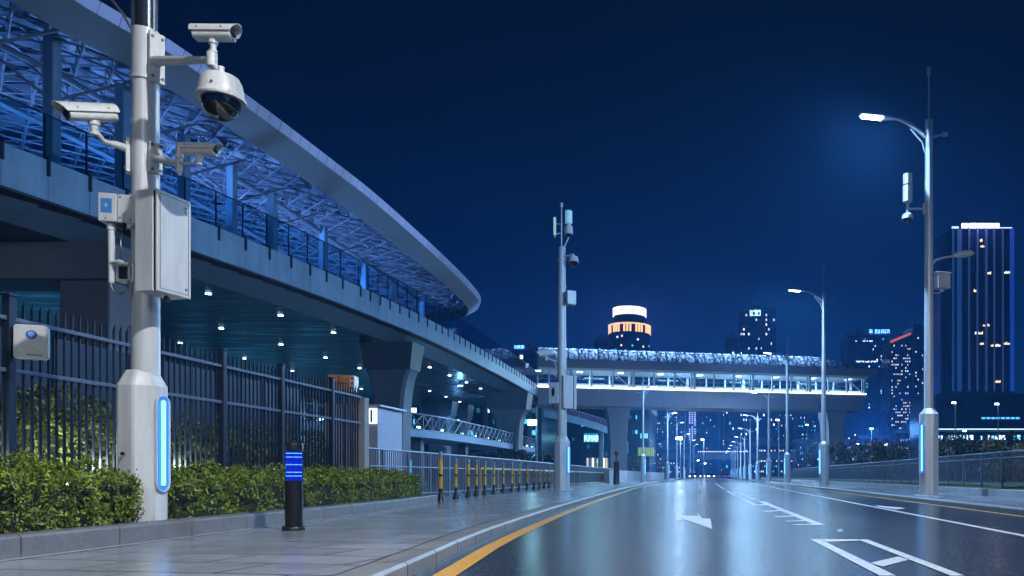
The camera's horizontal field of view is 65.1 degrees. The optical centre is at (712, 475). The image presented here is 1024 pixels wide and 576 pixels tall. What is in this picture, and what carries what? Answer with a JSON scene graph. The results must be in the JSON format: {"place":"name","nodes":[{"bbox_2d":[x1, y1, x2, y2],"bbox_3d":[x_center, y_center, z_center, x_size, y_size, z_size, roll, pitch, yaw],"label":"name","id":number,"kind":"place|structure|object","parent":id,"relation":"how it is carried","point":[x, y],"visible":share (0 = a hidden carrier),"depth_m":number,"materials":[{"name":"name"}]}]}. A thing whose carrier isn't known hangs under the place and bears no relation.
{"place":"outdoors","nodes":[
{"label":"outdoors","id":0,"kind":"place"},
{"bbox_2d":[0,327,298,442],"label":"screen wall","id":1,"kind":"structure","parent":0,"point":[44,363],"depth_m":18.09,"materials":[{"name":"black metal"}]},
{"bbox_2d":[0,93,542,405],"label":"elevated road","id":2,"kind":"structure","parent":0,"point":[257,302],"depth_m":46.83,"materials":[{"name":"grey concrete"}]},
{"bbox_2d":[0,0,480,321],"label":"station canopy","id":3,"kind":"object","parent":2,"relation":"on","point":[94,36],"visible":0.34,"depth_m":46.27,"materials":[{"name":"blue metal"}]},
{"bbox_2d":[0,477,687,575],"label":"pavement","id":4,"kind":"structure","parent":0,"point":[329,547],"depth_m":7.46,"materials":[{"name":"grey concrete"}]},
{"bbox_2d":[0,241,130,353],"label":"deck pier","id":5,"kind":"structure","parent":4,"relation":"on","point":[75,273],"depth_m":32.00,"materials":[{"name":"grey concrete"}]},
{"bbox_2d":[0,495,437,559],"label":"planter kerb","id":6,"kind":"structure","parent":4,"relation":"on","point":[26,544],"depth_m":8.12,"materials":[{"name":"concrete"}]},
{"bbox_2d":[282,442,305,530],"bbox_3d":[-5.218,0.128,9.550,0.270,1.105,0.270,0,0,0],"label":"lit bollard","id":7,"kind":"object","parent":4,"relation":"on","point":[293,501],"visible":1,"depth_m":9.47,"materials":[{"name":"black metal"}]},
{"bbox_2d":[328,375,357,471],"bbox_3d":[-9.337,-0.937,19.360,0.630,3.174,0.412,0,0,-12],"label":"orange case","id":8,"kind":"object","parent":4,"relation":"on","point":[351,381],"visible":0.52,"depth_m":19.21,"materials":[{"name":"paint"}]},
{"bbox_2d":[349,397,368,470],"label":"gate pillar","id":9,"kind":"structure","parent":4,"relation":"on","point":[364,432],"depth_m":19.05,"materials":[{"name":"concrete"}]},
{"bbox_2d":[322,404,406,480],"bbox_3d":[-12.024,-0.843,26.500,2.012,3.046,2.200,0,0,0],"label":"guard booth","id":10,"kind":"object","parent":4,"relation":"on","point":[385,427],"visible":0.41,"depth_m":25.86,"materials":[{"name":"grey paint"}]},
{"bbox_2d":[369,408,376,423],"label":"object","id":11,"kind":"structure","parent":10,"relation":"in","point":[372,411],"depth_m":25.46,"materials":[{"name":"white"}]},
{"bbox_2d":[359,342,423,471],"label":"deck pier","id":12,"kind":"structure","parent":4,"relation":"on","point":[392,369],"depth_m":56.05,"materials":[{"name":"concrete"}]},
{"bbox_2d":[301,402,534,483],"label":"ramp","id":13,"kind":"structure","parent":4,"relation":"on","point":[422,436],"depth_m":71.03,"materials":[{"name":"grey concrete"}]},
{"bbox_2d":[420,401,458,480],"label":"deck pier","id":14,"kind":"structure","parent":4,"relation":"on","point":[447,409],"depth_m":99.92,"materials":[{"name":"concrete"}]},
{"bbox_2d":[438,451,444,501],"bbox_3d":[-7.179,0.020,20.238,0.220,1.320,0.214,0,0,0],"label":"safety post","id":15,"kind":"object","parent":4,"relation":"on","point":[440,497],"visible":0.96,"depth_m":20.19,"materials":[{"name":"black paint"}]},
{"bbox_2d":[451,404,473,480],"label":"deck pier","id":16,"kind":"structure","parent":4,"relation":"on","point":[465,412],"depth_m":104.92,"materials":[{"name":"concrete"}]},
{"bbox_2d":[465,459,471,496],"bbox_3d":[-7.692,0.080,24.148,0.220,1.200,0.214,0,0,0],"label":"safety post","id":17,"kind":"object","parent":4,"relation":"on","point":[468,493],"visible":0.96,"depth_m":24.11,"materials":[{"name":"black paint"}]},
{"bbox_2d":[457,451,492,477],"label":"garden tree","id":18,"kind":"object","parent":4,"relation":"on","point":[482,464],"visible":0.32,"depth_m":77.94,"materials":[{"name":"green plant"}]},
{"bbox_2d":[473,460,479,495],"bbox_3d":[-7.933,0.080,25.758,0.220,1.200,0.214,0,0,0],"label":"safety post","id":19,"kind":"object","parent":4,"relation":"on","point":[476,492],"visible":0.99,"depth_m":25.73,"materials":[{"name":"yellow metal"}]},
{"bbox_2d":[472,452,509,481],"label":"garden tree","id":20,"kind":"object","parent":4,"relation":"on","point":[493,456],"visible":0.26,"depth_m":79.13,"materials":[{"name":"green plant"}]},
{"bbox_2d":[369,447,613,494],"bbox_3d":[-9.985,-0.044,54.791,0.347,1.449,70.258,0,0,-1],"label":"metal railing","id":21,"kind":"object","parent":4,"relation":"on","point":[588,475],"visible":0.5,"depth_m":29.69,"materials":[{"name":"grey metal"}]},
{"bbox_2d":[485,392,532,481],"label":"deck pier","id":22,"kind":"structure","parent":4,"relation":"on","point":[509,411],"depth_m":89.83,"materials":[{"name":"concrete"}]},
{"bbox_2d":[500,449,531,473],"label":"garden tree","id":23,"kind":"object","parent":4,"relation":"on","point":[507,454],"visible":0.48,"depth_m":82.16,"materials":[{"name":"green plant"}]},
{"bbox_2d":[527,405,537,461],"bbox_3d":[-14.048,-2.420,59.955,0.784,6.200,0.330,0,0,0],"label":"flood mast","id":24,"kind":"object","parent":4,"relation":"on","point":[532,422],"visible":0.86,"depth_m":59.92,"materials":[{"name":"grey metal"}]},
{"bbox_2d":[480,468,603,492],"bbox_3d":[-9.942,0.179,60.992,0.229,1.001,62.052,0,0,-2],"label":"yellow barrier","id":25,"kind":"object","parent":4,"relation":"on","point":[541,476],"visible":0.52,"depth_m":41.51,"materials":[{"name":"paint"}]},
{"bbox_2d":[547,203,573,489],"bbox_3d":[-7.330,-6.236,37.000,1.399,13.872,1.080,0,0,0],"label":"camera pole","id":26,"kind":"object","parent":4,"relation":"on","point":[562,459],"visible":0.98,"depth_m":36.81,"materials":[{"name":"metal"}]},
{"bbox_2d":[549,376,558,409],"bbox_3d":[-7.613,-3.983,36.911,0.460,1.660,0.312,0,0,8],"label":"junction box","id":27,"kind":"object","parent":26,"relation":"attached to","point":[553,392],"visible":1,"depth_m":36.77,"materials":[{"name":"grey metal"}]},
{"bbox_2d":[564,210,572,246],"bbox_3d":[-6.941,-11.908,37.000,0.416,1.759,0.416,0,0,38],"label":"cellular antenna","id":28,"kind":"object","parent":26,"relation":"on","point":[568,230],"visible":1,"depth_m":36.87,"materials":[{"name":"white plastic"}]},
{"bbox_2d":[562,375,576,409],"bbox_3d":[-6.952,-4.024,37.010,0.660,1.638,0.470,0,0,-30],"label":"control cabinet","id":29,"kind":"object","parent":26,"relation":"attached to","point":[569,391],"visible":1,"depth_m":36.80,"materials":[{"name":"grey metal"}]},
{"bbox_2d":[564,290,575,308],"bbox_3d":[-6.839,-8.444,36.850,0.460,0.870,0.400,0,0,-35],"label":"equipment box","id":30,"kind":"object","parent":26,"relation":"attached to","point":[570,298],"visible":1,"depth_m":36.70,"materials":[{"name":"white metal"}]},
{"bbox_2d":[613,450,619,483],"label":"dark pillar","id":31,"kind":"structure","parent":4,"relation":"on","point":[616,462],"depth_m":61.81,"materials":[{"name":"black metal"}]},
{"bbox_2d":[627,454,640,470],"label":"garden tree","id":32,"kind":"object","parent":4,"relation":"on","point":[634,461],"visible":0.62,"depth_m":129.65,"materials":[{"name":"green plant"}]},
{"bbox_2d":[637,376,657,481],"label":"street lamp","id":33,"kind":"object","parent":4,"relation":"on","point":[643,467],"visible":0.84,"depth_m":79.90,"materials":[{"name":"grey metal"}]},
{"bbox_2d":[655,459,673,478],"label":"garden tree","id":34,"kind":"object","parent":4,"relation":"on","point":[661,469],"visible":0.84,"depth_m":169.33,"materials":[{"name":"green plant"}]},
{"bbox_2d":[664,411,676,479],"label":"street lamp","id":35,"kind":"object","parent":4,"relation":"on","point":[667,470],"visible":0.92,"depth_m":121.89,"materials":[{"name":"grey metal"}]},
{"bbox_2d":[535,347,877,470],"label":"footbridge","id":36,"kind":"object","parent":4,"relation":"on","point":[617,402],"visible":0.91,"depth_m":108.39,"materials":[{"name":"white concrete"}]},
{"bbox_2d":[0,0,1023,473],"label":"sky","id":37,"kind":"structure","parent":0,"point":[709,159],"materials":[{"name":"blue"}]},
{"bbox_2d":[608,302,650,385],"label":"round tower","id":38,"kind":"structure","parent":0,"point":[629,328],"depth_m":508.81,"materials":[{"name":"blue"}]},
{"bbox_2d":[604,470,663,482],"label":"parapet wall","id":39,"kind":"structure","parent":0,"point":[627,476],"depth_m":86.94,"materials":[{"name":"concrete"}]},
{"bbox_2d":[651,377,685,446],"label":"tower block","id":40,"kind":"structure","parent":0,"point":[661,427],"depth_m":560.00,"materials":[{"name":"glass"}]},
{"bbox_2d":[333,477,1006,575],"bbox_3d":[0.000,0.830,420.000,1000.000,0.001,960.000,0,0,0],"label":"ground","id":41,"kind":"structure","parent":0,"point":[510,515],"depth_m":10.28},
{"bbox_2d":[301,396,422,446],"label":"terminal hall","id":42,"kind":"structure","parent":41,"relation":"on","point":[322,415],"depth_m":95.99,"materials":[{"name":"grey glass"}]},
{"bbox_2d":[411,404,556,479],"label":"transit building","id":43,"kind":"structure","parent":41,"relation":"on","point":[547,427],"depth_m":138.00,"materials":[{"name":"concrete"}]},
{"bbox_2d":[335,480,674,575],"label":"kerb","id":44,"kind":"structure","parent":41,"relation":"on","point":[414,560],"depth_m":7.89,"materials":[{"name":"concrete"}]},
{"bbox_2d":[511,341,546,384],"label":"tower block","id":45,"kind":"structure","parent":41,"relation":"on","point":[525,352],"depth_m":300.00,"materials":[{"name":"concrete"}]},
{"bbox_2d":[544,408,627,467],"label":"curved ramp","id":46,"kind":"structure","parent":41,"relation":"on","point":[599,427],"depth_m":142.63,"materials":[{"name":"grey concrete"}]},
{"bbox_2d":[594,335,610,384],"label":"tower block","id":47,"kind":"structure","parent":41,"relation":"on","point":[601,342],"depth_m":500.00,"materials":[{"name":"concrete"}]},
{"bbox_2d":[567,409,656,471],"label":"shopping building","id":48,"kind":"structure","parent":41,"relation":"on","point":[583,440],"depth_m":165.00,"materials":[{"name":"blue glass"}]},
{"bbox_2d":[656,441,692,476],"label":"building","id":49,"kind":"structure","parent":41,"relation":"on","point":[671,447],"depth_m":320.00,"materials":[{"name":"glass"}]},
{"bbox_2d":[686,360,717,476],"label":"tower block","id":50,"kind":"structure","parent":41,"relation":"on","point":[700,425],"depth_m":640.00,"materials":[{"name":"glass"}]},
{"bbox_2d":[661,451,795,477],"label":"distant flyover","id":51,"kind":"object","parent":41,"relation":"on","point":[718,456],"visible":0.88,"depth_m":300.00,"materials":[{"name":"grey concrete"}]},
{"bbox_2d":[724,332,737,475],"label":"tower block","id":52,"kind":"structure","parent":41,"relation":"on","point":[730,418],"depth_m":470.00,"materials":[{"name":"glass"}]},
{"bbox_2d":[738,302,776,475],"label":"office tower","id":53,"kind":"structure","parent":41,"relation":"on","point":[756,329],"depth_m":450.00,"materials":[{"name":"glass"}]},
{"bbox_2d":[739,437,792,477],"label":"building","id":54,"kind":"structure","parent":41,"relation":"on","point":[763,445],"depth_m":330.00,"materials":[{"name":"glass"}]},
{"bbox_2d":[793,413,819,438],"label":"tower block","id":55,"kind":"structure","parent":41,"relation":"on","point":[802,430],"depth_m":430.00,"materials":[{"name":"glass"}]},
{"bbox_2d":[852,428,888,477],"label":"building","id":56,"kind":"structure","parent":41,"relation":"on","point":[866,436],"depth_m":290.00,"materials":[{"name":"concrete"}]},
{"bbox_2d":[750,480,1023,514],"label":"kerb","id":57,"kind":"structure","parent":41,"relation":"on","point":[1002,508],"depth_m":21.91,"materials":[{"name":"concrete"}]},
{"bbox_2d":[761,478,1023,498],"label":"wall","id":58,"kind":"structure","parent":41,"relation":"on","point":[1007,493],"depth_m":29.81,"materials":[{"name":"concrete"}]},
{"bbox_2d":[887,423,909,477],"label":"building","id":59,"kind":"structure","parent":41,"relation":"on","point":[905,431],"depth_m":280.00,"materials":[{"name":"concrete"}]},
{"bbox_2d":[412,477,1023,575],"bbox_3d":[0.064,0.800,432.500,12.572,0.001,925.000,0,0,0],"label":"road","id":60,"kind":"structure","parent":0,"point":[641,531],"depth_m":9.91,"materials":[{"name":"grey asphalt"}]},
{"bbox_2d":[432,483,657,575],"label":"road marking","id":61,"kind":"object","parent":60,"relation":"on","point":[461,565],"visible":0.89,"depth_m":8.48,"materials":[{"name":"yellow paint"}]},
{"bbox_2d":[676,510,711,528],"bbox_3d":[-0.380,0.795,14.645,0.646,0.001,6.462,0,0,-3],"label":"road marking","id":62,"kind":"object","parent":60,"relation":"on","point":[705,522],"visible":1,"depth_m":13.90,"materials":[{"name":"white paint"}]},
{"bbox_2d":[717,484,823,524],"bbox_3d":[0.883,0.795,44.606,0.596,0.001,64.645,0,0,-1],"label":"road marking","id":63,"kind":"object","parent":60,"relation":"on","point":[796,515],"visible":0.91,"depth_m":16.54,"materials":[{"name":"white paint"}]},
{"bbox_2d":[747,482,1023,536],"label":"road marking","id":64,"kind":"object","parent":60,"relation":"on","point":[922,516],"depth_m":14.22,"materials":[{"name":"white paint"}]},
{"bbox_2d":[811,539,964,575],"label":"road marking","id":65,"kind":"object","parent":60,"relation":"on","point":[868,565],"visible":1,"depth_m":7.26,"materials":[{"name":"white paint"}]},
{"bbox_2d":[756,481,1023,516],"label":"road marking","id":66,"kind":"object","parent":60,"relation":"on","point":[923,503],"visible":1,"depth_m":21.14,"materials":[{"name":"white paint"}]},
{"bbox_2d":[720,379,723,476],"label":"tower block","id":67,"kind":"structure","parent":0,"point":[721,433],"depth_m":600.00,"materials":[{"name":"concrete"}]},
{"bbox_2d":[776,386,794,442],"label":"tower block","id":68,"kind":"structure","parent":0,"point":[781,429],"depth_m":520.00,"materials":[{"name":"glass"}]},
{"bbox_2d":[792,432,853,468],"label":"building","id":69,"kind":"structure","parent":0,"point":[816,436],"depth_m":300.00,"materials":[{"name":"concrete"}]},
{"bbox_2d":[840,329,889,438],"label":"office tower","id":70,"kind":"structure","parent":0,"point":[862,348],"depth_m":400.00,"materials":[{"name":"concrete"}]},
{"bbox_2d":[731,477,1023,506],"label":"pavement","id":71,"kind":"structure","parent":0,"point":[1014,502],"depth_m":26.31,"materials":[{"name":"grey concrete"}]},
{"bbox_2d":[739,420,752,478],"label":"street lamp","id":72,"kind":"object","parent":71,"relation":"on","point":[750,469],"visible":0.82,"depth_m":147.17,"materials":[{"name":"grey metal"}]},
{"bbox_2d":[743,412,761,479],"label":"street lamp","id":73,"kind":"object","parent":71,"relation":"on","point":[757,469],"visible":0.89,"depth_m":122.86,"materials":[{"name":"grey metal"}]},
{"bbox_2d":[751,379,773,480],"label":"street lamp","id":74,"kind":"object","parent":71,"relation":"on","point":[768,468],"visible":0.93,"depth_m":98.57,"materials":[{"name":"grey metal"}]},
{"bbox_2d":[763,336,793,482],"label":"street lamp","id":75,"kind":"object","parent":71,"relation":"on","point":[787,466],"visible":1,"depth_m":74.28,"materials":[{"name":"grey metal"}]},
{"bbox_2d":[788,265,832,485],"bbox_3d":[6.426,-6.550,50.100,2.987,14.500,0.930,0,0,0],"label":"street lamp","id":76,"kind":"object","parent":71,"relation":"on","point":[823,461],"visible":0.89,"depth_m":49.97,"materials":[{"name":"grey metal"}]},
{"bbox_2d":[859,66,947,495],"bbox_3d":[6.426,-6.540,25.800,2.987,14.480,0.930,0,0,0],"label":"street lamp","id":77,"kind":"object","parent":71,"relation":"on","point":[928,450],"visible":0.94,"depth_m":25.67,"materials":[{"name":"grey metal"}]},
{"bbox_2d":[902,173,924,223],"bbox_3d":[6.777,-9.313,25.760,0.806,1.684,0.400,0,0,0],"label":"security camera","id":78,"kind":"object","parent":77,"relation":"attached to","point":[907,217],"visible":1,"depth_m":25.68,"materials":[{"name":"white plastic"}]},
{"bbox_2d":[932,271,951,293],"bbox_3d":[7.656,-6.428,25.660,0.554,0.709,0.489,0,0,-15],"label":"equipment box","id":79,"kind":"object","parent":77,"relation":"attached to","point":[941,279],"visible":1,"depth_m":25.47,"materials":[{"name":"grey paint"}]},
{"bbox_2d":[933,250,974,264],"bbox_3d":[8.079,-7.317,25.800,1.515,0.549,0.239,0,0,0],"label":"side lamp","id":80,"kind":"object","parent":77,"relation":"attached to","point":[964,254],"visible":1,"depth_m":25.74,"materials":[{"name":"grey metal"}]},
{"bbox_2d":[736,476,1023,489],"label":"grass bank","id":81,"kind":"structure","parent":0,"point":[998,486],"depth_m":34.49,"materials":[{"name":"green plant"}]},
{"bbox_2d":[793,440,818,468],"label":"garden tree","id":82,"kind":"object","parent":81,"relation":"on","point":[813,447],"visible":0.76,"depth_m":94.89,"materials":[{"name":"green plant"}]},
{"bbox_2d":[827,440,870,467],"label":"garden tree","id":83,"kind":"object","parent":81,"relation":"on","point":[840,450],"visible":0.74,"depth_m":77.44,"materials":[{"name":"green plant"}]},
{"bbox_2d":[832,439,872,474],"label":"garden tree","id":84,"kind":"object","parent":81,"relation":"on","point":[849,454],"visible":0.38,"depth_m":87.28,"materials":[{"name":"green plant"}]},
{"bbox_2d":[862,443,909,475],"bbox_3d":[12.631,-0.946,56.202,3.465,2.893,3.495,0,0,0],"label":"garden tree","id":85,"kind":"object","parent":81,"relation":"on","point":[876,451],"visible":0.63,"depth_m":55.76,"materials":[{"name":"green plant"}]},
{"bbox_2d":[865,433,911,476],"bbox_3d":[14.489,-1.489,63.809,3.899,3.989,4.454,0,0,0],"label":"garden tree","id":86,"kind":"object","parent":81,"relation":"on","point":[877,443],"visible":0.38,"depth_m":63.30,"materials":[{"name":"green plant"}]},
{"bbox_2d":[870,441,916,475],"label":"garden tree","id":87,"kind":"object","parent":81,"relation":"on","point":[901,451],"visible":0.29,"depth_m":72.03,"materials":[{"name":"green plant"}]},
{"bbox_2d":[791,449,1023,487],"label":"metal railing","id":88,"kind":"object","parent":81,"relation":"on","point":[846,472],"visible":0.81,"depth_m":33.15,"materials":[{"name":"grey metal"}]},
{"bbox_2d":[898,437,973,479],"bbox_3d":[14.965,-1.120,50.965,4.944,3.248,4.842,0,0,0],"label":"garden tree","id":89,"kind":"object","parent":81,"relation":"on","point":[944,447],"visible":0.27,"depth_m":51.29,"materials":[{"name":"green plant"}]},
{"bbox_2d":[939,432,983,476],"bbox_3d":[13.303,-0.967,41.990,3.058,2.947,3.340,0,0,0],"label":"garden tree","id":90,"kind":"object","parent":81,"relation":"on","point":[956,451],"visible":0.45,"depth_m":41.47,"materials":[{"name":"green plant"}]},
{"bbox_2d":[945,435,1023,475],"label":"garden tree","id":91,"kind":"object","parent":81,"relation":"on","point":[967,448],"visible":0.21,"depth_m":44.75,"materials":[{"name":"green plant"}]},
{"bbox_2d":[974,437,1023,481],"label":"garden tree","id":92,"kind":"object","parent":81,"relation":"on","point":[1020,446],"visible":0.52,"depth_m":33.10,"materials":[{"name":"green plant"}]},
{"bbox_2d":[979,430,1023,481],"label":"garden tree","id":93,"kind":"object","parent":81,"relation":"on","point":[1012,444],"visible":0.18,"depth_m":36.34,"materials":[{"name":"green plant"}]},
{"bbox_2d":[882,325,923,434],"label":"residential tower","id":94,"kind":"structure","parent":0,"point":[902,372],"depth_m":370.00,"materials":[{"name":"blue"}]},
{"bbox_2d":[910,394,1023,478],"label":"podium building","id":95,"kind":"structure","parent":0,"point":[977,416],"depth_m":190.00,"materials":[{"name":"blue glass"}]},
{"bbox_2d":[933,223,1013,393],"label":"office tower","id":96,"kind":"structure","parent":0,"point":[973,319],"depth_m":228.00,"materials":[{"name":"blue glass"}]},
{"label":"soil bed","id":97,"kind":"structure","parent":0,"visible":0},
{"bbox_2d":[0,380,111,484],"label":"shrub row","id":98,"kind":"object","parent":97,"relation":"on","point":[36,427],"visible":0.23,"depth_m":10.97,"materials":[{"name":"green plant"}]},
{"bbox_2d":[0,447,144,533],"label":"hedge","id":99,"kind":"object","parent":97,"relation":"on","point":[81,498],"visible":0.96,"depth_m":7.27,"materials":[{"name":"green plant"}]},
{"bbox_2d":[97,0,217,522],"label":"camera pole","id":100,"kind":"object","parent":97,"relation":"on","point":[143,426],"visible":0.9,"depth_m":8.44,"materials":[{"name":"metal"}]},
{"bbox_2d":[51,101,119,136],"bbox_3d":[-6.653,-3.840,8.117,0.216,0.400,0.560,0,0,34],"label":"security camera","id":101,"kind":"object","parent":100,"relation":"attached to","point":[93,115],"visible":1,"depth_m":8.10,"materials":[{"name":"white metal"}]},
{"bbox_2d":[98,192,134,228],"bbox_3d":[-6.471,-2.904,8.417,0.360,0.304,0.275,0,0,-12],"label":"junction box","id":102,"kind":"object","parent":100,"relation":"attached to","point":[115,208],"visible":0.75,"depth_m":8.31,"materials":[{"name":"white metal"}]},
{"bbox_2d":[107,222,134,294],"bbox_3d":[-6.465,-2.365,8.395,0.259,0.788,0.230,0,0,0],"label":"conduit bracket","id":103,"kind":"object","parent":100,"relation":"attached to","point":[125,272],"visible":0.98,"depth_m":8.34,"materials":[{"name":"white metal"}]},
{"bbox_2d":[135,188,190,301],"bbox_3d":[-5.985,-2.485,8.351,0.284,1.132,0.428,0,0,10],"label":"control cabinet","id":104,"kind":"object","parent":100,"relation":"attached to","point":[163,244],"visible":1,"depth_m":8.19,"materials":[{"name":"white metal"}]},
{"bbox_2d":[179,142,222,165],"bbox_3d":[-5.335,-3.364,8.002,0.382,0.240,0.150,0,0,-8],"label":"security camera","id":105,"kind":"object","parent":100,"relation":"attached to","point":[198,150],"visible":1,"depth_m":7.96,"materials":[{"name":"grey metal"}]},
{"bbox_2d":[188,23,241,53],"bbox_3d":[-5.082,-4.485,7.851,0.466,0.293,0.183,0,0,-4],"label":"security camera","id":106,"kind":"object","parent":100,"relation":"on","point":[212,34],"visible":1,"depth_m":7.79,"materials":[{"name":"white metal"}]},
{"bbox_2d":[194,65,246,121],"bbox_3d":[-4.972,-3.868,7.750,0.450,0.540,0.450,0,0,0],"label":"dome camera","id":107,"kind":"object","parent":100,"relation":"attached to","point":[219,94],"visible":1,"depth_m":7.62,"materials":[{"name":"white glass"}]},
{"bbox_2d":[0,293,361,485],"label":"metal fence","id":108,"kind":"object","parent":97,"relation":"on","point":[9,370],"visible":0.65,"depth_m":12.95,"materials":[{"name":"metal"}]},
{"bbox_2d":[13,324,49,360],"bbox_3d":[-8.474,-1.660,9.531,0.335,0.430,0.112,0,0,-28],"label":"call box","id":109,"kind":"object","parent":108,"relation":"attached to","point":[31,342],"visible":1,"depth_m":9.50,"materials":[{"name":"white"}]},
{"bbox_2d":[171,410,339,485],"bbox_3d":[-9.812,-0.278,16.076,1.880,1.868,6.324,0,0,0],"label":"shrub row","id":110,"kind":"object","parent":97,"relation":"on","point":[193,446],"visible":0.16,"depth_m":14.94,"materials":[{"name":"green plant"}]},
{"bbox_2d":[94,458,426,518],"bbox_3d":[-7.279,0.180,14.152,1.707,0.841,11.000,0,0,-6],"label":"hedge","id":111,"kind":"object","parent":97,"relation":"on","point":[249,493],"visible":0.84,"depth_m":11.14,"materials":[{"name":"green plant"}]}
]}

